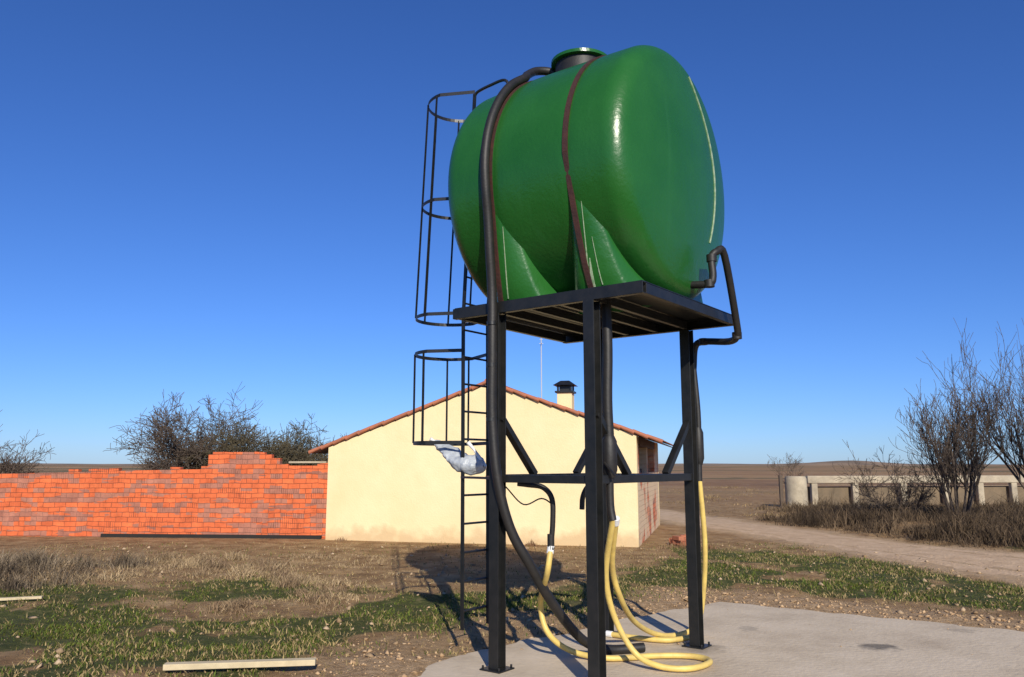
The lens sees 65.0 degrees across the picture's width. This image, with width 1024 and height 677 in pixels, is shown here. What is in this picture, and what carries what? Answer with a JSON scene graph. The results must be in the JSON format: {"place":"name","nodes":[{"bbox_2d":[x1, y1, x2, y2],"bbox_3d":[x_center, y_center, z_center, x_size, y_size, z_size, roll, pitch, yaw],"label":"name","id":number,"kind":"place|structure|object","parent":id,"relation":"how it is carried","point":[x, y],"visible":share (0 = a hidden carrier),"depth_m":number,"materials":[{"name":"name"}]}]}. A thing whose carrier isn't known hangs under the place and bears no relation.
{"place":"outdoors","nodes":[
{"label":"outdoors","id":0,"kind":"place"},
{"bbox_2d":[0,460,1022,465],"bbox_3d":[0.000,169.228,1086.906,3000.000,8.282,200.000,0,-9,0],"label":"hills","id":1,"kind":"structure","parent":0,"point":[851,462],"depth_m":1029.86,"materials":[{"name":"soil"}]},
{"bbox_2d":[0,465,1023,676],"bbox_3d":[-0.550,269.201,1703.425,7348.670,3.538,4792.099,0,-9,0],"label":"ground","id":2,"kind":"structure","parent":0,"point":[752,478],"depth_m":10.76,"materials":[{"name":"soil"}]},
{"bbox_2d":[0,596,42,600],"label":"wooden plank","id":3,"kind":"object","parent":2,"relation":"on","point":[19,598],"visible":1,"depth_m":9.51,"materials":[{"name":"beige wood"}]},
{"bbox_2d":[0,410,54,473],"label":"bare tree","id":4,"kind":"object","parent":2,"relation":"on","point":[6,466],"visible":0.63,"depth_m":34.32,"materials":[{"name":"brown plant"}]},
{"bbox_2d":[0,542,167,596],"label":"dry weeds","id":5,"kind":"object","parent":2,"relation":"on","point":[7,564],"visible":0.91,"depth_m":11.30,"materials":[{"name":"beige plant"}]},
{"bbox_2d":[0,454,327,538],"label":"masonry","id":6,"kind":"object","parent":2,"relation":"on","point":[247,494],"visible":0.89,"depth_m":18.54,"materials":[{"name":"orange brick"}]},
{"bbox_2d":[69,452,327,471],"bbox_3d":[-13.652,3.075,19.261,18.992,0.695,0.132,-1,-9,5],"label":"top course","id":7,"kind":"object","parent":6,"relation":"on","point":[120,469],"visible":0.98,"depth_m":18.65,"materials":[{"name":"orange brick"}]},
{"bbox_2d":[289,461,327,462],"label":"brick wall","id":8,"kind":"structure","parent":7,"relation":"on","point":[308,461],"depth_m":18.38,"materials":[{"name":"concrete"}]},
{"bbox_2d":[104,382,268,469],"bbox_3d":[-11.592,3.920,28.951,4.897,4.668,4.828,-5,-10,31],"label":"bare tree","id":9,"kind":"object","parent":2,"relation":"on","point":[167,442],"visible":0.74,"depth_m":28.37,"materials":[{"name":"grey plant"}]},
{"bbox_2d":[0,548,403,618],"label":"dry weeds","id":10,"kind":"object","parent":2,"relation":"on","point":[198,562],"visible":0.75,"depth_m":11.44,"materials":[{"name":"beige plant"}]},
{"bbox_2d":[100,533,321,538],"bbox_3d":[-6.872,4.505,18.284,5.200,0.090,0.070,-1,-9,5],"label":"footing","id":11,"kind":"object","parent":2,"relation":"on","point":[217,536],"visible":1,"depth_m":18.25,"materials":[{"name":"grey concrete"}]},
{"bbox_2d":[163,657,315,670],"bbox_3d":[-2.160,2.593,6.405,1.169,0.050,0.085,1,-9,-7],"label":"wooden plank","id":12,"kind":"object","parent":2,"relation":"on","point":[227,664],"visible":1,"depth_m":6.37,"materials":[{"name":"beige wood"}]},
{"bbox_2d":[177,401,327,468],"bbox_3d":[-9.366,4.417,29.664,5.765,4.214,4.777,0,-9,0],"label":"bare tree","id":13,"kind":"object","parent":2,"relation":"on","point":[249,447],"visible":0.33,"depth_m":28.64,"materials":[{"name":"brown plant"}]},
{"bbox_2d":[244,426,346,465],"bbox_3d":[-7.309,4.758,29.448,4.817,3.326,4.959,0,-9,0],"label":"bare tree","id":14,"kind":"object","parent":2,"relation":"on","point":[320,457],"visible":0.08,"depth_m":28.13,"materials":[{"name":"brown plant"}]},
{"bbox_2d":[325,385,659,546],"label":"walls","id":15,"kind":"structure","parent":2,"relation":"on","point":[390,482],"depth_m":17.33,"materials":[{"name":"beige paint"}]},
{"bbox_2d":[308,379,662,453],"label":"verge and ridge tiles","id":16,"kind":"object","parent":15,"relation":"attached to","point":[524,395],"visible":0.75,"depth_m":17.50,"materials":[{"name":"tile"}]},
{"bbox_2d":[314,384,671,453],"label":"roof boards","id":17,"kind":"object","parent":15,"relation":"on","point":[324,451],"visible":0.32,"depth_m":17.94,"materials":[{"name":"brown wood"}]},
{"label":"roof","id":18,"kind":"object","parent":15,"relation":"on","visible":0},
{"bbox_2d":[539,338,542,397],"bbox_3d":[0.711,0.836,19.494,0.100,1.800,0.650,0,-9,0],"label":"aerial","id":19,"kind":"object","parent":18,"relation":"attached to","point":[541,339],"visible":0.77,"depth_m":19.48,"materials":[{"name":"silver metal"}]},
{"bbox_2d":[557,392,573,413],"bbox_3d":[1.229,1.609,18.355,0.340,0.720,0.350,-2,-9,14],"label":"chimney","id":20,"kind":"object","parent":18,"relation":"on","point":[565,399],"visible":0.52,"depth_m":18.22,"materials":[{"name":"beige paint"}]},
{"bbox_2d":[554,381,577,393],"bbox_3d":[1.229,1.115,18.433,0.500,0.280,0.500,-2,-9,14],"label":"chimney cowl","id":21,"kind":"object","parent":20,"relation":"on","point":[565,386],"visible":0.98,"depth_m":18.29,"materials":[{"name":"black metal"}]},
{"bbox_2d":[0,545,1022,676],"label":"stones","id":22,"kind":"object","parent":2,"relation":"on","point":[172,629],"visible":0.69,"depth_m":10.34,"materials":[{"name":"beige stone"}]},
{"bbox_2d":[334,536,721,549],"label":"dry weeds","id":23,"kind":"object","parent":2,"relation":"on","point":[527,544],"visible":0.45,"depth_m":16.25,"materials":[{"name":"brown plant"}]},
{"bbox_2d":[637,436,658,545],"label":"side wall","id":24,"kind":"structure","parent":2,"relation":"on","point":[648,502],"depth_m":18.91,"materials":[{"name":"brick"}]},
{"bbox_2d":[638,437,653,472],"bbox_3d":[3.086,2.783,19.030,0.270,0.770,4.300,-2,-9,14],"label":"window frame","id":25,"kind":"object","parent":24,"relation":"attached to","point":[645,443],"visible":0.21,"depth_m":18.49,"materials":[{"name":"brown wood"}]},
{"bbox_2d":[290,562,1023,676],"bbox_3d":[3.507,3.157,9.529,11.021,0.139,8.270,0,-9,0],"label":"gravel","id":26,"kind":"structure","parent":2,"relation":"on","point":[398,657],"depth_m":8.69,"materials":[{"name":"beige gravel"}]},
{"bbox_2d":[669,534,685,544],"bbox_3d":[3.569,4.185,16.704,0.601,0.196,0.752,0,-9,0],"label":"brick pile","id":27,"kind":"object","parent":2,"relation":"on","point":[674,540],"visible":0.54,"depth_m":16.49,"materials":[{"name":"brick"}]},
{"bbox_2d":[419,602,1023,676],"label":"concrete slab","id":28,"kind":"structure","parent":2,"relation":"on","point":[748,640],"depth_m":7.01,"materials":[{"name":"grey concrete"}]},
{"bbox_2d":[453,280,732,676],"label":"steel tower stand","id":29,"kind":"object","parent":28,"relation":"on","point":[555,317],"visible":0.85,"depth_m":6.65,"materials":[{"name":"black metal"}]},
{"bbox_2d":[412,79,508,629],"bbox_3d":[-0.369,0.094,7.501,1.317,4.983,0.687,-9,-12,44],"label":"caged ladder","id":30,"kind":"object","parent":29,"relation":"attached to","point":[462,443],"visible":0.73,"depth_m":7.54,"materials":[{"name":"black metal"}]},
{"bbox_2d":[429,437,486,475],"bbox_3d":[-0.501,1.079,7.383,0.582,0.353,0.291,-6,-11,32],"label":"plastic sack","id":31,"kind":"object","parent":30,"relation":"on","point":[471,465],"visible":0.91,"depth_m":7.23,"materials":[{"name":"white plastic"}]},
{"bbox_2d":[506,298,616,549],"bbox_3d":[0.445,0.692,6.573,1.036,2.013,0.400,-6,-11,32],"label":"drop pipe","id":32,"kind":"object","parent":29,"relation":"attached to","point":[609,442],"visible":0.84,"depth_m":6.30,"materials":[{"name":"black rubber"}]},
{"bbox_2d":[448,45,723,329],"bbox_3d":[0.718,-1.439,7.449,2.080,2.504,2.135,-7,-11,36],"label":"green water tank","id":33,"kind":"object","parent":29,"relation":"on","point":[604,168],"visible":0.8,"depth_m":6.56,"materials":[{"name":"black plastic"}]},
{"bbox_2d":[480,67,645,654],"bbox_3d":[0.328,0.005,7.138,1.628,5.411,0.526,5,-10,-30],"label":"black filling hose","id":34,"kind":"object","parent":33,"relation":"attached to","point":[571,628],"visible":0.91,"depth_m":6.66,"materials":[{"name":"rubber"}]},
{"bbox_2d":[690,245,741,480],"bbox_3d":[1.818,0.268,7.158,0.472,1.995,1.181,-1,-9,9],"label":"outlet pipe","id":35,"kind":"object","parent":33,"relation":"attached to","point":[711,260],"visible":0.9,"depth_m":7.09,"materials":[{"name":"black metal"}]},
{"bbox_2d":[538,520,712,671],"bbox_3d":[0.922,2.019,6.428,1.411,1.199,0.822,0,-9,0],"label":"yellow hose","id":36,"kind":"object","parent":28,"relation":"on","point":[644,658],"visible":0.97,"depth_m":6.43,"materials":[{"name":"plastic"}]},
{"bbox_2d":[606,631,688,642],"bbox_3d":[1.238,2.752,7.396,0.781,0.057,0.188,-3,-9,16],"label":"yellow hose","id":37,"kind":"object","parent":28,"relation":"on","point":[611,634],"visible":0.88,"depth_m":7.32,"materials":[{"name":"plastic"}]},
{"bbox_2d":[609,481,707,636],"bbox_3d":[1.210,1.973,6.969,0.417,1.463,2.033,-6,-11,34],"label":"yellow hose","id":38,"kind":"object","parent":28,"relation":"on","point":[630,616],"visible":0.75,"depth_m":7.37,"materials":[{"name":"plastic"}]},
{"bbox_2d":[767,451,808,479],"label":"bare tree","id":39,"kind":"object","parent":2,"relation":"on","point":[796,463],"visible":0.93,"depth_m":64.11,"materials":[{"name":"brown plant"}]},
{"bbox_2d":[778,475,807,507],"bbox_3d":[10.952,5.973,31.252,1.025,1.300,0.830,0,-9,0],"label":"concrete gatepost","id":40,"kind":"object","parent":2,"relation":"on","point":[795,488],"visible":0.84,"depth_m":30.97,"materials":[{"name":"grey concrete"}]},
{"bbox_2d":[661,486,975,518],"bbox_3d":[18.348,8.119,41.718,27.372,0.374,38.228,0,-9,0],"label":"roadside brush","id":41,"kind":"object","parent":2,"relation":"on","point":[705,497],"visible":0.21,"depth_m":36.58,"materials":[{"name":"brown plant"}]},
{"bbox_2d":[734,492,1023,515],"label":"roadside brush","id":42,"kind":"object","parent":2,"relation":"on","point":[1016,503],"visible":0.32,"depth_m":28.63,"materials":[{"name":"brown plant"}]},
{"bbox_2d":[752,498,1023,549],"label":"roadside brush","id":43,"kind":"object","parent":2,"relation":"on","point":[997,526],"visible":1,"depth_m":19.07,"materials":[{"name":"brown plant"}]},
{"bbox_2d":[832,439,943,513],"bbox_3d":[11.182,4.507,23.457,2.844,3.167,2.947,0,-9,0],"label":"bare tree","id":44,"kind":"object","parent":2,"relation":"on","point":[921,498],"visible":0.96,"depth_m":23.35,"materials":[{"name":"brown plant"}]},
{"bbox_2d":[805,475,1023,505],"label":"concrete fence","id":45,"kind":"object","parent":2,"relation":"on","point":[986,493],"visible":0.45,"depth_m":33.13,"materials":[{"name":"grey concrete"}]},
{"bbox_2d":[888,368,1020,512],"bbox_3d":[12.380,2.897,22.135,3.663,4.316,3.127,0,-9,0],"label":"bare tree","id":46,"kind":"object","parent":2,"relation":"on","point":[949,454],"visible":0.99,"depth_m":22.03,"materials":[{"name":"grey plant"}]},
{"bbox_2d":[916,318,1023,488],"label":"bare tree","id":47,"kind":"object","parent":2,"relation":"on","point":[1018,442],"visible":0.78,"depth_m":22.55,"materials":[{"name":"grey plant"}]},
{"bbox_2d":[994,325,1023,430],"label":"bare tree","id":48,"kind":"object","parent":2,"relation":"on","point":[1012,405],"visible":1,"depth_m":19.89,"materials":[{"name":"brown plant"}]},
{"bbox_2d":[0,540,1023,676],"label":"grass","id":49,"kind":"structure","parent":0,"point":[308,640],"depth_m":9.39,"materials":[{"name":"green plant"}]},
{"bbox_2d":[0,0,1023,463],"label":"sky","id":50,"kind":"structure","parent":0,"point":[199,199],"materials":[{"name":"blue"}]},
{"bbox_2d":[660,511,1023,576],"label":"dirt road","id":51,"kind":"structure","parent":0,"point":[983,562],"depth_m":15.78,"materials":[{"name":"beige soil"}]}
]}

